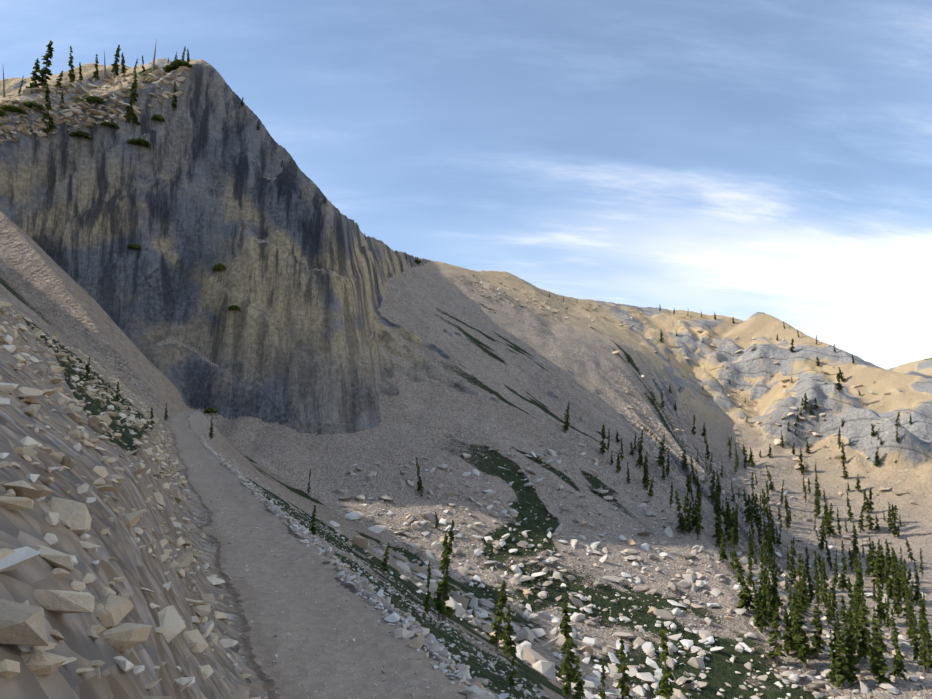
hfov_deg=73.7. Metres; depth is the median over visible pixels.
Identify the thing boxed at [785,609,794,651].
conifer tree
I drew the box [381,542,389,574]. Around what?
conifer tree
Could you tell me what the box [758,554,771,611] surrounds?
conifer tree
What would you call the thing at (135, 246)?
shrub
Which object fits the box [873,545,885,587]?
conifer tree
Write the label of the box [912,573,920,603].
conifer tree
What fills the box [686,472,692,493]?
conifer tree
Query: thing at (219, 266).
shrub
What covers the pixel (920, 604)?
conifer tree
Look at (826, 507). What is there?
conifer tree
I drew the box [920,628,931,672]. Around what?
conifer tree
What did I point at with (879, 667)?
conifer tree
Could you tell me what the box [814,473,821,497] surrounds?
conifer tree
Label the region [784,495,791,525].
conifer tree
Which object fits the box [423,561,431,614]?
conifer tree
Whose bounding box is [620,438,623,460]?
conifer tree
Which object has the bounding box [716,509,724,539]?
conifer tree
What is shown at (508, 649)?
conifer tree
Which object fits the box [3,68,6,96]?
snag
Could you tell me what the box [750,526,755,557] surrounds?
conifer tree
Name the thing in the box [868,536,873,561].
conifer tree
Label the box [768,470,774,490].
tree
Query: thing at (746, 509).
conifer tree
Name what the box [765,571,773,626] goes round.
conifer tree
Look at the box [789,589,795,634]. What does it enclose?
conifer tree
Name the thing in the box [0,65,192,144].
top blocks
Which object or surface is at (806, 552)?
conifer tree
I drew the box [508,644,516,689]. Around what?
conifer tree
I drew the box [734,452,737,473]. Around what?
conifer tree
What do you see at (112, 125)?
shrub
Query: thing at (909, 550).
conifer tree
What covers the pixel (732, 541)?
conifer tree
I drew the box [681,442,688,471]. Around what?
conifer tree
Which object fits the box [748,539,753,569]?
conifer tree
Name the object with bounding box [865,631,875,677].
conifer tree
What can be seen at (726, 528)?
conifer tree
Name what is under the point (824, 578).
conifer tree
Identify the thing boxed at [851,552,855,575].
conifer tree
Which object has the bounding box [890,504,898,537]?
conifer tree
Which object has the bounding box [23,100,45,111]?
shrub
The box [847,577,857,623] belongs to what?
conifer tree
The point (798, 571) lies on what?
conifer tree
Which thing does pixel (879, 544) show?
conifer tree
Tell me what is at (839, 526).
conifer tree
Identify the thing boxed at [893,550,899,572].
conifer tree
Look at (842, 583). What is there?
conifer tree
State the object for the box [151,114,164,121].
shrub
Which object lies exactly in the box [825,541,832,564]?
conifer tree
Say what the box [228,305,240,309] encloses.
shrub
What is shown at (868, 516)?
conifer tree
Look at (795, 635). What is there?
conifer tree
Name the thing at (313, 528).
conifer tree
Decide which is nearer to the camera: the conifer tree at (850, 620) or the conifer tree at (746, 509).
the conifer tree at (850, 620)
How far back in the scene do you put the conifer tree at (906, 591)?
103.17 m
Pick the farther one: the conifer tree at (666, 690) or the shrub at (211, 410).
the shrub at (211, 410)
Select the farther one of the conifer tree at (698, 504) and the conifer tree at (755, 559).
the conifer tree at (698, 504)
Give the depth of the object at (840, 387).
220.35 m
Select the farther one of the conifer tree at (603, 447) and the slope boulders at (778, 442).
the slope boulders at (778, 442)
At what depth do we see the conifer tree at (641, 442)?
162.68 m
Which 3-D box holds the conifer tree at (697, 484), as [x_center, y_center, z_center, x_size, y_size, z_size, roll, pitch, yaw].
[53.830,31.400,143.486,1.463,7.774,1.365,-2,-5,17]
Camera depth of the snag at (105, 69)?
155.75 m
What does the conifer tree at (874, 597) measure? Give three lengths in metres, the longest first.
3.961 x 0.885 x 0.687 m
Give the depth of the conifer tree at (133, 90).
145.54 m
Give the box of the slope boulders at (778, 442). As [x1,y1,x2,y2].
[589,321,919,503]
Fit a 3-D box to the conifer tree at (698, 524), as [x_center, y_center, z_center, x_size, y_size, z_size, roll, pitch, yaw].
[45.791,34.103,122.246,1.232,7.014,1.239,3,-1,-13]
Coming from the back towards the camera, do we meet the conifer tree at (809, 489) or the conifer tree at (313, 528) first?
the conifer tree at (809, 489)
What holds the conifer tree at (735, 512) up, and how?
on the terrain
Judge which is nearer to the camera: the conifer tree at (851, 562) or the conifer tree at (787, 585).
the conifer tree at (787, 585)
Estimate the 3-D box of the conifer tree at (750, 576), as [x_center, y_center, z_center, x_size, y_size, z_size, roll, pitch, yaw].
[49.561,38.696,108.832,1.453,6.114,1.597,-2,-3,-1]
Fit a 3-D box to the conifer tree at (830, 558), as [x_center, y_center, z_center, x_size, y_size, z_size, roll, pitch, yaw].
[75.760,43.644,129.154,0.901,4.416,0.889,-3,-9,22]
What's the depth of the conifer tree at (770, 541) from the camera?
124.29 m
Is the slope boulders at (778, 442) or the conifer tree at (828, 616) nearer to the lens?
the conifer tree at (828, 616)
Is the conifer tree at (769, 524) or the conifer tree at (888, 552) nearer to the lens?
the conifer tree at (888, 552)
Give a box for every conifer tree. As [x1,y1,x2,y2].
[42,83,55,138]
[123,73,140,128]
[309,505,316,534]
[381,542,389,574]
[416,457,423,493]
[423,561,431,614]
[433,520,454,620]
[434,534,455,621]
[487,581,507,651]
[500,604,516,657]
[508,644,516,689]
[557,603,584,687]
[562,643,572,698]
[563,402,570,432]
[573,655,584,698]
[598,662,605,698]
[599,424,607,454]
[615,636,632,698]
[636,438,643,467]
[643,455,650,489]
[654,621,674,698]
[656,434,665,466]
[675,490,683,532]
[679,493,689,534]
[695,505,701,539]
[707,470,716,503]
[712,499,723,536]
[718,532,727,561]
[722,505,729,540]
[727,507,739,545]
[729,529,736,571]
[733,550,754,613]
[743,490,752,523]
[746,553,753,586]
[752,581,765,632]
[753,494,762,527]
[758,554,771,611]
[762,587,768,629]
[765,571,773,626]
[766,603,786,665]
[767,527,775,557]
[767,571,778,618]
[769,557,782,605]
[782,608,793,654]
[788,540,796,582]
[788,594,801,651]
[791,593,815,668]
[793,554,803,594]
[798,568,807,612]
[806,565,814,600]
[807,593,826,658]
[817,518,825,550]
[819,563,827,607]
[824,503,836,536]
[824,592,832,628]
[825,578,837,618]
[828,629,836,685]
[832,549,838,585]
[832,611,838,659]
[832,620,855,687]
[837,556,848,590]
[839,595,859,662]
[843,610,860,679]
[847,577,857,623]
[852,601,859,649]
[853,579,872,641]
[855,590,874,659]
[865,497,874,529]
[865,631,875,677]
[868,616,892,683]
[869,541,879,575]
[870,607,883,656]
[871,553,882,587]
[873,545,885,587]
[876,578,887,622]
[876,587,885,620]
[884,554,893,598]
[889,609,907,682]
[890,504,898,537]
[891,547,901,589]
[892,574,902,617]
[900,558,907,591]
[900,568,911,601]
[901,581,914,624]
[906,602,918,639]
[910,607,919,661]
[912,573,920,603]
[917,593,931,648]
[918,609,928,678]
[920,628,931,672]
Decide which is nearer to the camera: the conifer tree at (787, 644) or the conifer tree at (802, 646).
the conifer tree at (802, 646)
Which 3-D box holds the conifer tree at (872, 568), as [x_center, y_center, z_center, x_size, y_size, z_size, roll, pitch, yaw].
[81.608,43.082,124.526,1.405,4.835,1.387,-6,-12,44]
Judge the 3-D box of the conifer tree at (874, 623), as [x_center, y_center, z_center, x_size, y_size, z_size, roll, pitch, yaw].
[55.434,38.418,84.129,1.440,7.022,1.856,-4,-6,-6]
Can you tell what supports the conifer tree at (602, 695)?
on the terrain
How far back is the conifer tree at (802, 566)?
102.44 m
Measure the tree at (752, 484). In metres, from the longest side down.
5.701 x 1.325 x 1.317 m
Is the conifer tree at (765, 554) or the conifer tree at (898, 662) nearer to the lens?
the conifer tree at (898, 662)
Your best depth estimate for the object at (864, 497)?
166.81 m
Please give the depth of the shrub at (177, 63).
153.37 m
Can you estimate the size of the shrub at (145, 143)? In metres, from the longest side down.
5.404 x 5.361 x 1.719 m
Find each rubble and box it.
[0,301,260,698]
[195,434,495,698]
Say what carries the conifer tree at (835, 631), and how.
on the terrain
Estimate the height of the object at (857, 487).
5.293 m
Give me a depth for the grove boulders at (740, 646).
88.15 m
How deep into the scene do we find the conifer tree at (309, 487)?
107.78 m
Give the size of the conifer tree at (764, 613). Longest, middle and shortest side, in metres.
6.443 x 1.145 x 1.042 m
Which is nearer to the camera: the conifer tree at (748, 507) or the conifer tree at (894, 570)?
the conifer tree at (894, 570)
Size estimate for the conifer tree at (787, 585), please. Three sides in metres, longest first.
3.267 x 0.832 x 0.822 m
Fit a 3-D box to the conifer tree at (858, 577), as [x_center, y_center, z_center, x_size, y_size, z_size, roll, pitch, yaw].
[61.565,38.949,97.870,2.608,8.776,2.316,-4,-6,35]
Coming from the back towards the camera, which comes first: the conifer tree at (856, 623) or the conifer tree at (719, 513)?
the conifer tree at (719, 513)
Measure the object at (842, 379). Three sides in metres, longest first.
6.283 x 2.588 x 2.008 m
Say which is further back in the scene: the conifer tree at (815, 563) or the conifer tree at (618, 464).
the conifer tree at (618, 464)
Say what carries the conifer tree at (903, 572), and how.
on the terrain
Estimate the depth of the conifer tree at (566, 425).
158.86 m
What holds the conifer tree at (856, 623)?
on the terrain
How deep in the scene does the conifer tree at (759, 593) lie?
98.81 m
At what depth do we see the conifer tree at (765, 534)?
130.43 m
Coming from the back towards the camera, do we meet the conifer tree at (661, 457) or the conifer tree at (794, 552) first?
the conifer tree at (661, 457)
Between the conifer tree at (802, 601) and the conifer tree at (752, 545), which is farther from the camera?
the conifer tree at (752, 545)
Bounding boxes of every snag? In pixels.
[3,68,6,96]
[104,52,106,78]
[152,39,156,71]
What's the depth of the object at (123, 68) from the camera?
156.51 m
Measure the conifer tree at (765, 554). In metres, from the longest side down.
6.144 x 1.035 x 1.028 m
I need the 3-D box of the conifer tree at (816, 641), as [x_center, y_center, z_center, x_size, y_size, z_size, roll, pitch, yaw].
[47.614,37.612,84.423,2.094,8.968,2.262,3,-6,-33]
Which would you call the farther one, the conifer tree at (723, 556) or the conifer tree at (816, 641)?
the conifer tree at (723, 556)
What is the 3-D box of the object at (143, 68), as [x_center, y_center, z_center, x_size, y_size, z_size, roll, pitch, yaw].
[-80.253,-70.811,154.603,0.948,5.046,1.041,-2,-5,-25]
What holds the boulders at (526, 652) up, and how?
on the terrain
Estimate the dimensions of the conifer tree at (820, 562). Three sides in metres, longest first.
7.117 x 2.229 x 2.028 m
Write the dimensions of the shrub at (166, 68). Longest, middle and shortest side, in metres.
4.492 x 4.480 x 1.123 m
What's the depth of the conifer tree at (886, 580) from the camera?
109.67 m
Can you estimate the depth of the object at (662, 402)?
199.35 m
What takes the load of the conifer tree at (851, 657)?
on the terrain
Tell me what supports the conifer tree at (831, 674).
on the terrain
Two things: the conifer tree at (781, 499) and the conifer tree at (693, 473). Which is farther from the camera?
the conifer tree at (781, 499)
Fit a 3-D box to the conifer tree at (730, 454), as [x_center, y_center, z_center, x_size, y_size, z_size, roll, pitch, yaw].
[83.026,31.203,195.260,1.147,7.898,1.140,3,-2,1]
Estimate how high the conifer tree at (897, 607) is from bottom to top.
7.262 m
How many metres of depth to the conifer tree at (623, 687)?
60.48 m
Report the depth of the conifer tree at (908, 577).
109.22 m
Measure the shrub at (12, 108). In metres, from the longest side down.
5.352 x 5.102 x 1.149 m
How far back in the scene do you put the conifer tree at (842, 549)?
126.54 m
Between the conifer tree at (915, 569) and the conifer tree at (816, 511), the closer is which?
the conifer tree at (915, 569)
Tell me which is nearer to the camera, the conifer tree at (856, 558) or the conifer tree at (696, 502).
the conifer tree at (856, 558)
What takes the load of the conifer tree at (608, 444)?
on the terrain
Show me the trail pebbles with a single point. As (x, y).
(409, 658)
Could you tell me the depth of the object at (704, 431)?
207.73 m
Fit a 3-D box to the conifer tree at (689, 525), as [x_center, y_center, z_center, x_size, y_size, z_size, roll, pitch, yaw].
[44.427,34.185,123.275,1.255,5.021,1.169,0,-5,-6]
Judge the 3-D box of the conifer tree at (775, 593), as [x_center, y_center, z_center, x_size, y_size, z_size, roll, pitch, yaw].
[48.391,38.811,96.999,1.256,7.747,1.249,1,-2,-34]
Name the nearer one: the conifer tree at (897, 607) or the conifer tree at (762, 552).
the conifer tree at (897, 607)
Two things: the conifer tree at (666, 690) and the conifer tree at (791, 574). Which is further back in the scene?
the conifer tree at (791, 574)
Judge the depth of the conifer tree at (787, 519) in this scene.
158.14 m
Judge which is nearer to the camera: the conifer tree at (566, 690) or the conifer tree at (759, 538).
the conifer tree at (566, 690)
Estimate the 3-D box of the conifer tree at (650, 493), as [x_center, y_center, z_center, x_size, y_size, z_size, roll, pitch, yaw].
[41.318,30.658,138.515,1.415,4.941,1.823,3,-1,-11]
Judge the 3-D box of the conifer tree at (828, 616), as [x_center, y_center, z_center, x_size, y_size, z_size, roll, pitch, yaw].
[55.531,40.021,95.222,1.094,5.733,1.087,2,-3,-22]
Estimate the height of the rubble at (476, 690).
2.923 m
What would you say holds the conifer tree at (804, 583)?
on the terrain
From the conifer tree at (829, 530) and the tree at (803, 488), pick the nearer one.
the conifer tree at (829, 530)
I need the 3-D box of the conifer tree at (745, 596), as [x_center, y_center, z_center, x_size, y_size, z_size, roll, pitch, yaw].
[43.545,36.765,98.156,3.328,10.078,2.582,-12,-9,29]
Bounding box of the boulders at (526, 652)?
[329,436,734,698]
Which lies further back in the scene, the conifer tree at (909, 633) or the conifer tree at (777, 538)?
the conifer tree at (777, 538)
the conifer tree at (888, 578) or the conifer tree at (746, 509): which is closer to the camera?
the conifer tree at (888, 578)
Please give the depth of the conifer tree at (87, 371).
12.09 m
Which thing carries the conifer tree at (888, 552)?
on the terrain
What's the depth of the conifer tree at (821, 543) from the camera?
145.57 m
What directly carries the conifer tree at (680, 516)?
on the terrain
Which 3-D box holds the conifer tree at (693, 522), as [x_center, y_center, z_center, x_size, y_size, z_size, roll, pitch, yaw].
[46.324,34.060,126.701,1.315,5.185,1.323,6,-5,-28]
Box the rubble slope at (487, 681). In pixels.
[218,451,549,698]
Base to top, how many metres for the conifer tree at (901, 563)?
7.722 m
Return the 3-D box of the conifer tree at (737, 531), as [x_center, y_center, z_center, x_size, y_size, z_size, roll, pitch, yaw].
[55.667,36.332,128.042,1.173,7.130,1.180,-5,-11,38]
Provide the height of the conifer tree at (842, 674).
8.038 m
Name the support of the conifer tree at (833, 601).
on the terrain
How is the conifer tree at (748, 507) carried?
on the terrain
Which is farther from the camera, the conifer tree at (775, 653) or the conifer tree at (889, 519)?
the conifer tree at (889, 519)
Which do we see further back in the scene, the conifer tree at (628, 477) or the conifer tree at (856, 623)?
the conifer tree at (628, 477)
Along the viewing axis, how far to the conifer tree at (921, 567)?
123.25 m
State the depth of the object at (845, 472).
185.03 m
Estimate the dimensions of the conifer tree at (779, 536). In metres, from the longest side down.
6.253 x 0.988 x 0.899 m
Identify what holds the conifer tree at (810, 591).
on the terrain
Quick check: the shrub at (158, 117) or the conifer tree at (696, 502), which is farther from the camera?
the shrub at (158, 117)
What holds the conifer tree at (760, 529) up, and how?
on the terrain
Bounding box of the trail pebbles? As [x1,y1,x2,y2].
[179,456,459,698]
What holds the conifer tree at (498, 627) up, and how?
on the terrain
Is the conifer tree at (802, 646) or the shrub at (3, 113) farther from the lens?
the shrub at (3, 113)
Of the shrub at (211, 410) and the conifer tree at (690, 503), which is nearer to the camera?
the conifer tree at (690, 503)
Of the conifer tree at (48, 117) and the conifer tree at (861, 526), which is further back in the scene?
the conifer tree at (861, 526)
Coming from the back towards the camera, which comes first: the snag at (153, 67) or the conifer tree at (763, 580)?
the snag at (153, 67)
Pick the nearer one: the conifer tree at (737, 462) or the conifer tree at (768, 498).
the conifer tree at (768, 498)
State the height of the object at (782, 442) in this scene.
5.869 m
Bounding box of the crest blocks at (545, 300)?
[460,274,641,328]
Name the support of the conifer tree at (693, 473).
on the terrain
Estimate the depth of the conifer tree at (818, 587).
110.29 m
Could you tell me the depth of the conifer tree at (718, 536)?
123.47 m
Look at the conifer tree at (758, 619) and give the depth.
91.69 m
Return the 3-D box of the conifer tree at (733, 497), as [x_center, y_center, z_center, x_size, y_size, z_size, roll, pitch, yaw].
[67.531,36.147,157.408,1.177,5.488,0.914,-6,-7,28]
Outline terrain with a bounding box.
[0,58,931,698]
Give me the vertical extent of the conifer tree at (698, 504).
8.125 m
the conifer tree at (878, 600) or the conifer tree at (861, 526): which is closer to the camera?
the conifer tree at (878, 600)
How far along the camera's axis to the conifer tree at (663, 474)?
152.29 m
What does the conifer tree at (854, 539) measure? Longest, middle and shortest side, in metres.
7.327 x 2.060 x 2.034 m
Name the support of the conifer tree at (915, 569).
on the terrain
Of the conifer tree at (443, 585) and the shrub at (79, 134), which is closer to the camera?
the conifer tree at (443, 585)
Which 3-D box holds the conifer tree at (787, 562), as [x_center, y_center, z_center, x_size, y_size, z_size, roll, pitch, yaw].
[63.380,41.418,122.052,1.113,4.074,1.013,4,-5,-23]
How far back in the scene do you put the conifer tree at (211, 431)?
62.00 m
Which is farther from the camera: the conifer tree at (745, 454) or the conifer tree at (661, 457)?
the conifer tree at (745, 454)
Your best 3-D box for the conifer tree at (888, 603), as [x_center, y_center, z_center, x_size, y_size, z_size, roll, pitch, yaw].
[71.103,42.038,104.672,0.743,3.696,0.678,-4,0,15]
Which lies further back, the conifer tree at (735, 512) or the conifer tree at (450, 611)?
the conifer tree at (735, 512)
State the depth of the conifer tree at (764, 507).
163.32 m
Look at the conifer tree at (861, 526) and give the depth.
157.32 m
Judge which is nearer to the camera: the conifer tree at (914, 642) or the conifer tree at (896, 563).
the conifer tree at (914, 642)
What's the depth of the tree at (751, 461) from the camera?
194.05 m
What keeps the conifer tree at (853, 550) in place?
on the terrain
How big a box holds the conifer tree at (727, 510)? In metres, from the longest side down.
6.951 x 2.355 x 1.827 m
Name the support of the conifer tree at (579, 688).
on the terrain
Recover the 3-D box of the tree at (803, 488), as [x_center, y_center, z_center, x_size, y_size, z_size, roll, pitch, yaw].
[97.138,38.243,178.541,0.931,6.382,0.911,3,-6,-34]
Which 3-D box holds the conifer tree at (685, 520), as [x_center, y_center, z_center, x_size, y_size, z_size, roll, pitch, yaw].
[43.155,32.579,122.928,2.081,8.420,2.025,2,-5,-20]
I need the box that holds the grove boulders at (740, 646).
[574,443,931,698]
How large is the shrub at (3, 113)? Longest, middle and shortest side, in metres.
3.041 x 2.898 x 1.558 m
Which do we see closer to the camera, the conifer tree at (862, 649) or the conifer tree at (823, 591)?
the conifer tree at (862, 649)
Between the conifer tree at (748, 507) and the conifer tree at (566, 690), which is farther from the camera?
the conifer tree at (748, 507)
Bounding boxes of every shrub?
[0,104,27,114]
[0,110,6,115]
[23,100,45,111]
[69,131,92,138]
[85,96,104,103]
[100,121,119,128]
[127,138,150,147]
[127,243,140,249]
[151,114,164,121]
[163,65,176,71]
[169,59,191,69]
[204,407,217,412]
[212,263,226,270]
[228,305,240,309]
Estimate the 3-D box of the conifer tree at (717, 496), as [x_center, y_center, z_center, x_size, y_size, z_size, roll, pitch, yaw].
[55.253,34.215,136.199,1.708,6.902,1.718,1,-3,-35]
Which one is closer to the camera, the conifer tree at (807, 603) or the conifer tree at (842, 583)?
the conifer tree at (807, 603)
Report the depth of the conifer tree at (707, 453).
187.98 m
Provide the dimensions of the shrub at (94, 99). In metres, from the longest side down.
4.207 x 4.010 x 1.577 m
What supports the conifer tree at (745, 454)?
on the terrain
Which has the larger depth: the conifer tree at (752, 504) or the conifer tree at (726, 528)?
the conifer tree at (752, 504)
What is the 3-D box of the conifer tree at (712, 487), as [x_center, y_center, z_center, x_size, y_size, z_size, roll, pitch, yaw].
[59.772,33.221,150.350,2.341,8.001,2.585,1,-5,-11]
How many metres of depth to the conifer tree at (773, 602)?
96.97 m
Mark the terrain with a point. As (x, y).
(334, 348)
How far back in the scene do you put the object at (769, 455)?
198.40 m
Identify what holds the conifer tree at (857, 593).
on the terrain
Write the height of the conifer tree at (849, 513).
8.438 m
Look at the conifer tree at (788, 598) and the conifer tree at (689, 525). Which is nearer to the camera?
the conifer tree at (788, 598)
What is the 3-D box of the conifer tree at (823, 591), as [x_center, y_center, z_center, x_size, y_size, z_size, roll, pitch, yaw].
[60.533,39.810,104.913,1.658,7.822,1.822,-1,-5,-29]
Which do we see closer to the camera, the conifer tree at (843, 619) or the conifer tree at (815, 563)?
the conifer tree at (843, 619)
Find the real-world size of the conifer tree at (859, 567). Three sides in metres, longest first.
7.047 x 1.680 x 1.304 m
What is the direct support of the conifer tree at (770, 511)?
on the terrain
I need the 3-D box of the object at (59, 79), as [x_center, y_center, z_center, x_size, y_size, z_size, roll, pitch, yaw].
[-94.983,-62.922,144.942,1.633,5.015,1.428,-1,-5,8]
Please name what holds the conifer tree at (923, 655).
on the terrain
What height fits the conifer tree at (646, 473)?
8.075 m
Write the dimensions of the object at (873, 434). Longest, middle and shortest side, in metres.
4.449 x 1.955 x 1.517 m
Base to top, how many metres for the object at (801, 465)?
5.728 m
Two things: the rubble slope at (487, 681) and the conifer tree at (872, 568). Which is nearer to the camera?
the rubble slope at (487, 681)
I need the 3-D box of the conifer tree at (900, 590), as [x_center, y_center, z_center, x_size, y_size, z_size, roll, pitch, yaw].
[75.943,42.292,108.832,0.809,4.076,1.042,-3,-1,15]
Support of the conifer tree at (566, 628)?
on the terrain
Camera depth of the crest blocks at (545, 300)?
255.09 m
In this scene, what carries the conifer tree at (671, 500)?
on the terrain
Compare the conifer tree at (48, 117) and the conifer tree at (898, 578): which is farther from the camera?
the conifer tree at (48, 117)
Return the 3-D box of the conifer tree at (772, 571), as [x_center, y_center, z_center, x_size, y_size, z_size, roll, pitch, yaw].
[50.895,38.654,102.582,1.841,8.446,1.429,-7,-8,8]
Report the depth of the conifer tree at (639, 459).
155.68 m
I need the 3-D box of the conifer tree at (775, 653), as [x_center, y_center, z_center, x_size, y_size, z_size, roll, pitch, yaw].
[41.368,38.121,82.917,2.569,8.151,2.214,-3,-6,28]
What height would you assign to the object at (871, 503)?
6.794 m
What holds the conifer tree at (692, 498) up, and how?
on the terrain
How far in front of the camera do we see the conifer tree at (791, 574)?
115.41 m
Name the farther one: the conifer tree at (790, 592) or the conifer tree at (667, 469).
the conifer tree at (667, 469)
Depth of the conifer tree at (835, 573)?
118.15 m
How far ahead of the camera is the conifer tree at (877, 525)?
157.39 m
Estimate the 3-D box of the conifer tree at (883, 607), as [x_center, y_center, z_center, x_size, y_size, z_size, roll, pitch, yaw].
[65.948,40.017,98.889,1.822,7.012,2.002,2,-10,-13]
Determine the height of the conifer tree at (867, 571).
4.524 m
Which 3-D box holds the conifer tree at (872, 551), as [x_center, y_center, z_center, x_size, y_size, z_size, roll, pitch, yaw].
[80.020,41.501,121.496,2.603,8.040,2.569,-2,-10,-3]
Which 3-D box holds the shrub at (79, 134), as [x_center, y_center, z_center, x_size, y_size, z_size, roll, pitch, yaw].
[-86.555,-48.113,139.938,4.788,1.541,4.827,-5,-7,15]
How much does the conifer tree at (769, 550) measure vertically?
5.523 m
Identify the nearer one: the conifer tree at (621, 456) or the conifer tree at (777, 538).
the conifer tree at (777, 538)
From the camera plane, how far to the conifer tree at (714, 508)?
139.49 m
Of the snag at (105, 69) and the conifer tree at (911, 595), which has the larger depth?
the snag at (105, 69)
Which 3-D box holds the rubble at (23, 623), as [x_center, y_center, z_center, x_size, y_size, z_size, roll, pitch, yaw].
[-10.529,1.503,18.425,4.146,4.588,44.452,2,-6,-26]
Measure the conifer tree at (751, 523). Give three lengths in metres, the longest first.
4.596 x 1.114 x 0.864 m
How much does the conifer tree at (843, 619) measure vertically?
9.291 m
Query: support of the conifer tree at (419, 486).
on the terrain
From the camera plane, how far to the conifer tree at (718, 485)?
155.19 m
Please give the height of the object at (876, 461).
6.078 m

